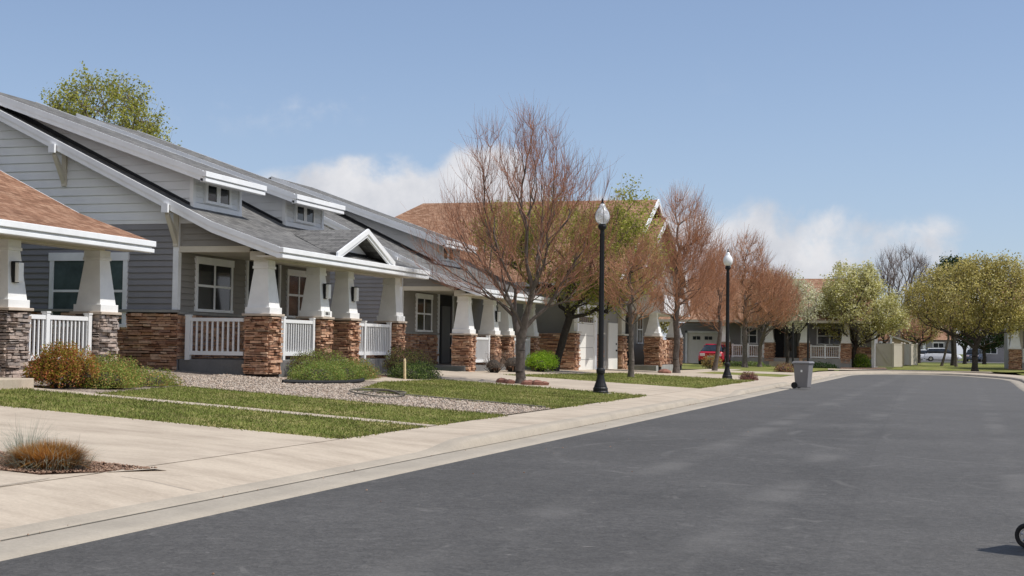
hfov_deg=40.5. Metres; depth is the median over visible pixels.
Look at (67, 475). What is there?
driveway
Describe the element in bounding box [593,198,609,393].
street lamp
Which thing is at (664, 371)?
garden rock
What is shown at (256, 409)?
path
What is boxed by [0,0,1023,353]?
sky
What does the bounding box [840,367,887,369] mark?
gravel bed
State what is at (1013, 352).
corner house
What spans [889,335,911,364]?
garden shed
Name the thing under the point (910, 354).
vinyl fence
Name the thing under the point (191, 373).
gravel bed
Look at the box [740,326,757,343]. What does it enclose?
window
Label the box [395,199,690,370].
garage house
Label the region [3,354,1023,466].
ground
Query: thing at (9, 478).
driveway
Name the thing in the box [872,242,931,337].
grey bare tree
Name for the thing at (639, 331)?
window
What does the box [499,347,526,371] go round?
dry shrub
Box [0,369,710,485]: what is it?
driveway joints
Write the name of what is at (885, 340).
ornamental tree
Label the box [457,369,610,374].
path
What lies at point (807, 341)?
dark post
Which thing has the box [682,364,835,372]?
lawn
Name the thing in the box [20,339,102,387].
rusty shrub
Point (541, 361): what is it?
bright shrub
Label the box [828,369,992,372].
pavement
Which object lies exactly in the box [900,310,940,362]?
ornamental tree
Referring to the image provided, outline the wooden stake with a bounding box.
[404,359,405,378]
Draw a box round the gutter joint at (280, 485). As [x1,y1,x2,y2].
[0,374,1017,540]
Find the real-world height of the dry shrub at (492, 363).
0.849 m
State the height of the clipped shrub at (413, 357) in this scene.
0.917 m
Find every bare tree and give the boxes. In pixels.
[401,93,633,383]
[595,224,676,376]
[642,177,740,372]
[690,241,746,371]
[714,225,798,367]
[740,261,804,366]
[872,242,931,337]
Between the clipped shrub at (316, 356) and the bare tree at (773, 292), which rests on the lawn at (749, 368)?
the bare tree at (773, 292)
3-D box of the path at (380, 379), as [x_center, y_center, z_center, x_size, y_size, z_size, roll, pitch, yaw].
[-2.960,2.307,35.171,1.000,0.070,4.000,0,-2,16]
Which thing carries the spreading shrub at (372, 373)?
on the gravel bed
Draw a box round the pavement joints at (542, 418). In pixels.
[367,373,812,444]
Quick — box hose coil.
[349,388,406,397]
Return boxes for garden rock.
[496,378,506,382]
[504,379,514,383]
[521,380,531,384]
[532,380,543,384]
[658,369,670,372]
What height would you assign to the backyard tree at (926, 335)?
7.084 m
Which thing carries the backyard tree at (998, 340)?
on the lawn at (963, 367)
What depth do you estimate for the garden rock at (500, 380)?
37.31 m
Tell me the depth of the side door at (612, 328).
63.47 m
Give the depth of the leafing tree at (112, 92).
56.65 m
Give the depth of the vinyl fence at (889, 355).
103.29 m
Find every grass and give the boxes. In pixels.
[0,372,754,438]
[0,413,84,456]
[0,431,107,470]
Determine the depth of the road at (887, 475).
12.09 m
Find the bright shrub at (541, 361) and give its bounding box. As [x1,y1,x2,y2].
[525,349,559,371]
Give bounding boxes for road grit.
[27,401,808,573]
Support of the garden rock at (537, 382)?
on the ground at (1006, 373)
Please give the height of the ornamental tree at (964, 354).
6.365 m
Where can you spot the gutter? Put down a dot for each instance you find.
(38, 543)
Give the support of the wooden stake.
on the ground at (1006, 373)
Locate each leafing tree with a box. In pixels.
[39,61,182,145]
[460,173,673,370]
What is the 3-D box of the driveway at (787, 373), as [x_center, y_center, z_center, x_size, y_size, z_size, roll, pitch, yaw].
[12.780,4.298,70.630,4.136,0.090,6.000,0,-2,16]
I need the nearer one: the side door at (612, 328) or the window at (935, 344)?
the side door at (612, 328)
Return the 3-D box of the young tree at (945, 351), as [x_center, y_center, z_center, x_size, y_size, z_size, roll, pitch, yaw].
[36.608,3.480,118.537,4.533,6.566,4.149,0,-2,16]
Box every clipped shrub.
[286,348,348,371]
[382,343,436,373]
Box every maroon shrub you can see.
[738,371,758,379]
[773,362,793,371]
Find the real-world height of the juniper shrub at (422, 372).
0.523 m
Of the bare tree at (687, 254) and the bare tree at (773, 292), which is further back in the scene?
the bare tree at (773, 292)
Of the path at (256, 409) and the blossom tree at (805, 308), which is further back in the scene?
the blossom tree at (805, 308)
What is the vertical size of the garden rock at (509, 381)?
0.181 m
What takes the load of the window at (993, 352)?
in the house at (997, 355)
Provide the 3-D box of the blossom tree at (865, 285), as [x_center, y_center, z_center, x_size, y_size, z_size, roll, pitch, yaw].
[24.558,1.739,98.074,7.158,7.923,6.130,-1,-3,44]
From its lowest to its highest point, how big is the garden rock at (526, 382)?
0.193 m
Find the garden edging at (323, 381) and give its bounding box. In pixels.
[282,378,364,383]
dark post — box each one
[791,323,793,366]
[807,323,808,360]
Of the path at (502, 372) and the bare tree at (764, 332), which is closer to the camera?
the path at (502, 372)
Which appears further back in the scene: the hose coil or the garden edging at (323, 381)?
the garden edging at (323, 381)
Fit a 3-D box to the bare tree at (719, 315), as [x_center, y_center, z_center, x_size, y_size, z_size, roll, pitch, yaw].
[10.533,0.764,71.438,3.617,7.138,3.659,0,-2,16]
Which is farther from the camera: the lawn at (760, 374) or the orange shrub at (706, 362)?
the orange shrub at (706, 362)
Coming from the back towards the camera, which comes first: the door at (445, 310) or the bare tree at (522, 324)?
the door at (445, 310)
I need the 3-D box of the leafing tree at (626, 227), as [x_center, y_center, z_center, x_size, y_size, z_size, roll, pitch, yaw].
[2.032,-0.505,53.266,8.370,7.586,4.438,0,-2,16]
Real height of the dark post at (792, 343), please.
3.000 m
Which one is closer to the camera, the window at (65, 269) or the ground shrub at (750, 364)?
the window at (65, 269)
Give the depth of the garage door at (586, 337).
58.49 m
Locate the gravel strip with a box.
[1,454,165,474]
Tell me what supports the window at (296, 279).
in the duplex house at (231, 274)
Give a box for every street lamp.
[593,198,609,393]
[722,249,732,378]
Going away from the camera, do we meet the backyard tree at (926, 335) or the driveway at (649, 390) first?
the driveway at (649, 390)
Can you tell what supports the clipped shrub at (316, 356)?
on the gravel bed at (191, 373)
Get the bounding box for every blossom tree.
[738,265,825,366]
[809,257,913,367]
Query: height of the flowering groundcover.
0.557 m
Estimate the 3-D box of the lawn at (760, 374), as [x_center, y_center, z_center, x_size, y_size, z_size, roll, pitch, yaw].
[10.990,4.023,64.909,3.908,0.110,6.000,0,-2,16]
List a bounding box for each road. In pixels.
[0,374,1023,575]
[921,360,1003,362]
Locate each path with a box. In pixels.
[19,388,432,425]
[368,377,432,381]
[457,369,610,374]
[671,369,740,372]
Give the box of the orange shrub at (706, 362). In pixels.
[701,353,722,368]
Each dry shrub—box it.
[481,348,506,372]
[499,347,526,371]
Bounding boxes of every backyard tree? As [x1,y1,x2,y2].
[658,317,669,335]
[892,305,938,347]
[955,310,1003,363]
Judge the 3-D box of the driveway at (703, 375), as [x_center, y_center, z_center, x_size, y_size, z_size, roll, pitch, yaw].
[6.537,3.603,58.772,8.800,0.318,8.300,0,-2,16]
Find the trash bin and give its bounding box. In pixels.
[791,361,813,387]
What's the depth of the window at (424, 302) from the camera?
47.65 m
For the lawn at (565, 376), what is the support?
on the ground at (1006, 373)
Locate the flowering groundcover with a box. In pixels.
[287,358,369,380]
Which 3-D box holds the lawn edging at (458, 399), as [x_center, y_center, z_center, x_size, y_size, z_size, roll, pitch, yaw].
[-1.302,2.217,27.829,4.102,0.278,0.074,0,-2,16]
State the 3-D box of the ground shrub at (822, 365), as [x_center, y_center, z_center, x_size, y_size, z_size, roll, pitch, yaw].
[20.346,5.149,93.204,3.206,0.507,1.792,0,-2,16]
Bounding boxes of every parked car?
[698,344,730,364]
[921,350,928,360]
[924,348,961,360]
[966,349,986,361]
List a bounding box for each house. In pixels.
[0,92,429,377]
[0,170,155,389]
[268,176,556,372]
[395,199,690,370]
[658,279,877,368]
[878,320,951,360]
[970,336,1003,361]
[994,281,1023,369]
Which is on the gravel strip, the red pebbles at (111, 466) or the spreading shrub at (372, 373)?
the red pebbles at (111, 466)
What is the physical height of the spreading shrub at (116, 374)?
0.644 m
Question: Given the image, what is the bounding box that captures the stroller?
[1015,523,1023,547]
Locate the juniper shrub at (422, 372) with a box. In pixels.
[384,360,442,379]
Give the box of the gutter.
[0,374,1023,560]
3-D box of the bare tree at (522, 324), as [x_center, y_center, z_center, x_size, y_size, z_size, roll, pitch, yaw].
[0.101,-1.357,37.826,6.324,8.076,4.720,1,-2,-5]
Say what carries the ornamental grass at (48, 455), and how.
on the gravel strip
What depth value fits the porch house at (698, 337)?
99.48 m
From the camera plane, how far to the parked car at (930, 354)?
176.88 m
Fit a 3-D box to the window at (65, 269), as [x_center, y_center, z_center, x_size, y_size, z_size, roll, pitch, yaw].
[-9.932,0.040,32.475,2.140,1.740,0.075,0,-2,16]
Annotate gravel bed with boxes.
[34,378,176,392]
[135,368,377,389]
[158,375,545,414]
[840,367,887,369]
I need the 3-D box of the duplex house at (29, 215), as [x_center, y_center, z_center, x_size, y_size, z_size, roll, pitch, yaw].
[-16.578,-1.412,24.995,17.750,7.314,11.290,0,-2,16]
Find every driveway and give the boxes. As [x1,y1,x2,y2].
[0,406,336,465]
[0,470,62,486]
[45,467,159,477]
[378,370,698,395]
[579,369,777,380]
[715,370,793,374]
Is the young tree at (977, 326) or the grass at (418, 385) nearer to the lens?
the grass at (418, 385)
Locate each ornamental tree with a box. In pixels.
[878,327,904,342]
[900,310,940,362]
[943,325,980,363]
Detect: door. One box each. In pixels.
[440,306,450,362]
[579,315,593,369]
[607,323,617,368]
[687,333,717,362]
[784,329,796,356]
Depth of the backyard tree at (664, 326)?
125.52 m
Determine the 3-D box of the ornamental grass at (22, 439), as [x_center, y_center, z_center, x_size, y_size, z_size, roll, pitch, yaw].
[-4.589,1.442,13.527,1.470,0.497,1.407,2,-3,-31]
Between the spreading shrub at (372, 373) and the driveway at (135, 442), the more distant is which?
the spreading shrub at (372, 373)
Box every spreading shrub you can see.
[69,351,185,387]
[343,355,382,378]
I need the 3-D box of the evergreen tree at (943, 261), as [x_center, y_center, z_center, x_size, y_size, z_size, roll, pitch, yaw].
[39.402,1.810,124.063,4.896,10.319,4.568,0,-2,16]
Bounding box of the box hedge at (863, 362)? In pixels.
[852,353,871,367]
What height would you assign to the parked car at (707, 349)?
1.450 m
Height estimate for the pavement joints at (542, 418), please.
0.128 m
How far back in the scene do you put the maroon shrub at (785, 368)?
73.95 m
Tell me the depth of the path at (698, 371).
68.84 m
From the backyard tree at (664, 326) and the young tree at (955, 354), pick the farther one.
the backyard tree at (664, 326)
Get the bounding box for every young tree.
[914,302,955,365]
[935,292,975,366]
[958,297,993,338]
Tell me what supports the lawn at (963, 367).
on the ground at (1006, 373)
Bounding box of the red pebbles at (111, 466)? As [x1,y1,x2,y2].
[0,450,157,473]
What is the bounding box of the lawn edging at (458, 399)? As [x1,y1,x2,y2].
[352,390,545,407]
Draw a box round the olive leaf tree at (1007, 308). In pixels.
[894,249,1023,372]
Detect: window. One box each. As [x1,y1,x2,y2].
[48,252,129,326]
[194,256,234,312]
[285,269,306,317]
[415,293,432,331]
[636,314,642,343]
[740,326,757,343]
[816,326,842,344]
[933,342,944,347]
[984,343,996,353]
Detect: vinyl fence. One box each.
[876,342,902,367]
[903,343,917,365]
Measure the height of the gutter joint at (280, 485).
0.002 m
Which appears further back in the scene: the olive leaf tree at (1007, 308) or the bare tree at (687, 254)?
the olive leaf tree at (1007, 308)
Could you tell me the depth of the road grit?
20.20 m
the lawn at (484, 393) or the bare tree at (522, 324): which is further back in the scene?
the bare tree at (522, 324)
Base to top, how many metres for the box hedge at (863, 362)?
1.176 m
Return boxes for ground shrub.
[720,360,770,366]
[813,361,836,367]
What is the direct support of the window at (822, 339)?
in the porch house at (698, 337)
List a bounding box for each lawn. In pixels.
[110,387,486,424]
[364,382,604,408]
[404,380,630,398]
[513,373,744,387]
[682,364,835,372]
[701,372,789,376]
[890,363,1023,371]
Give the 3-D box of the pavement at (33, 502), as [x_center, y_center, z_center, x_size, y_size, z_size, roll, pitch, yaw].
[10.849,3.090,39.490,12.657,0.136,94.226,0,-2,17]
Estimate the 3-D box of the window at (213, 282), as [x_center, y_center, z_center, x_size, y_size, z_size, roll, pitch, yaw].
[-7.183,-0.060,33.478,0.075,1.300,1.880,0,-2,16]
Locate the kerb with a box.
[0,372,1023,540]
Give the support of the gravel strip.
on the ground at (1006, 373)
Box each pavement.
[0,371,1023,528]
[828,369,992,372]
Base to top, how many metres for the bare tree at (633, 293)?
5.597 m
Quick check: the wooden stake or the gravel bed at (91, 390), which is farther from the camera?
the wooden stake
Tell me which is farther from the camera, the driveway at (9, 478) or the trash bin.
the trash bin
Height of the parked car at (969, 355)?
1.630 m
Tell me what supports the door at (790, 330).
in the porch house at (698, 337)
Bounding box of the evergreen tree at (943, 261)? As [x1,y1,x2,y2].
[924,253,973,365]
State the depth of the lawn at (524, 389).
34.16 m
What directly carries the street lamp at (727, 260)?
on the driveway at (703, 375)
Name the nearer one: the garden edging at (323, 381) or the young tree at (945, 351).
the garden edging at (323, 381)
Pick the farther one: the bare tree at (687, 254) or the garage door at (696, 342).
the garage door at (696, 342)
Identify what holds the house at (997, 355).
on the ground at (1006, 373)
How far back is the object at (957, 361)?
174.53 m
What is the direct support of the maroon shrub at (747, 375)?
on the driveway at (703, 375)
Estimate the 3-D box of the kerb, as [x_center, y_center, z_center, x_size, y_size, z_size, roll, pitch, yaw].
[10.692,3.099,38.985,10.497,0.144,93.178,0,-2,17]

